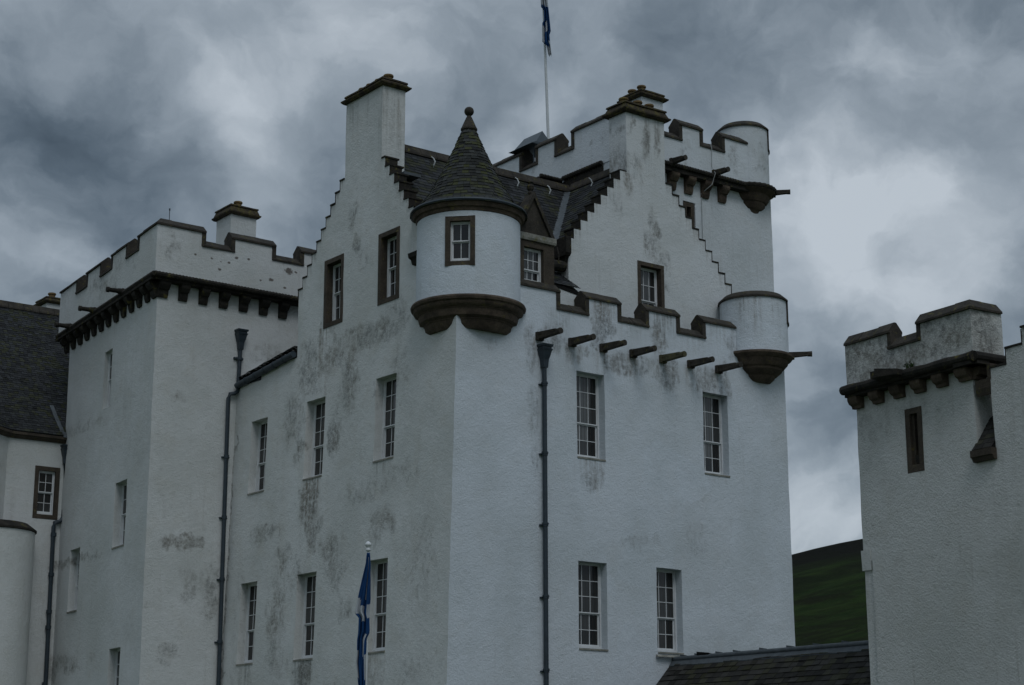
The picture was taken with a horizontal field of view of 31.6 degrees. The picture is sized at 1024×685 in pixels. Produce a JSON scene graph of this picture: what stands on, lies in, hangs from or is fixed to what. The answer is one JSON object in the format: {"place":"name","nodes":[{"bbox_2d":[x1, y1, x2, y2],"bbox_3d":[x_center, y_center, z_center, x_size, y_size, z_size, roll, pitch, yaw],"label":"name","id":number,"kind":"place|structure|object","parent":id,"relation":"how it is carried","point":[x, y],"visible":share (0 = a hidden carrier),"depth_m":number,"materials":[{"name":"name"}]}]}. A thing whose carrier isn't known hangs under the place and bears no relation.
{"place":"outdoors","nodes":[
{"label":"outdoors","id":0,"kind":"place"},
{"bbox_2d":[0,0,1023,553],"label":"sky","id":1,"kind":"structure","parent":0,"point":[896,127],"materials":[{"name":"grey"}]},
{"bbox_2d":[792,539,867,645],"bbox_3d":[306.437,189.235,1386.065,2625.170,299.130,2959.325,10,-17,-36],"label":"hills","id":2,"kind":"structure","parent":0,"point":[829,592],"depth_m":729.12,"materials":[{"name":"green plant"}]},
{"label":"ground","id":3,"kind":"structure","parent":0,"visible":0},
{"bbox_2d":[0,292,69,684],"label":"castle wing","id":4,"kind":"structure","parent":3,"relation":"on","point":[34,365],"depth_m":58.95,"materials":[{"name":"white paint"}]},
{"bbox_2d":[51,201,315,684],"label":"castle tower","id":5,"kind":"structure","parent":3,"relation":"on","point":[169,332],"depth_m":54.63,"materials":[{"name":"white paint"}]},
{"bbox_2d":[365,541,371,684],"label":"flagpole","id":6,"kind":"object","parent":3,"relation":"on","point":[368,544],"visible":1,"depth_m":30.60,"materials":[{"name":"metal"}]},
{"bbox_2d":[355,553,370,684],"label":"flag","id":7,"kind":"object","parent":6,"relation":"hanging from","point":[362,611],"visible":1,"depth_m":30.65,"materials":[{"name":"blue fabric"}]},
{"bbox_2d":[221,74,811,684],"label":"castle keep","id":8,"kind":"structure","parent":3,"relation":"on","point":[515,428],"depth_m":49.05,"materials":[{"name":"white paint"}]},
{"bbox_2d":[445,215,474,265],"bbox_3d":[-1.320,-2.590,46.646,0.780,1.330,0.258,-2,-14,8],"label":"window","id":9,"kind":"structure","parent":8,"relation":"in","point":[459,230],"depth_m":46.65,"materials":[{"name":"white paint"}]},
{"bbox_2d":[492,85,789,443],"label":"castle tower","id":10,"kind":"structure","parent":3,"relation":"on","point":[725,190],"depth_m":56.27,"materials":[{"name":"white paint"}]},
{"bbox_2d":[542,9,549,138],"bbox_3d":[1.073,-10.269,59.572,0.490,11.403,0.104,10,-17,-36],"label":"flagpole","id":11,"kind":"object","parent":10,"relation":"on","point":[546,96],"visible":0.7,"depth_m":59.07,"materials":[{"name":"white metal"}]},
{"bbox_2d":[541,0,551,56],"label":"flag","id":12,"kind":"object","parent":11,"relation":"hanging from","point":[546,29],"visible":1,"depth_m":59.40,"materials":[{"name":"blue fabric"}]},
{"bbox_2d":[656,640,870,684],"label":"roof","id":13,"kind":"structure","parent":3,"relation":"on","point":[845,663],"depth_m":44.76,"materials":[{"name":"grey stone"}]},
{"bbox_2d":[839,299,1023,684],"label":"castle tower","id":14,"kind":"structure","parent":3,"relation":"on","point":[940,432],"depth_m":38.66,"materials":[{"name":"white paint"}]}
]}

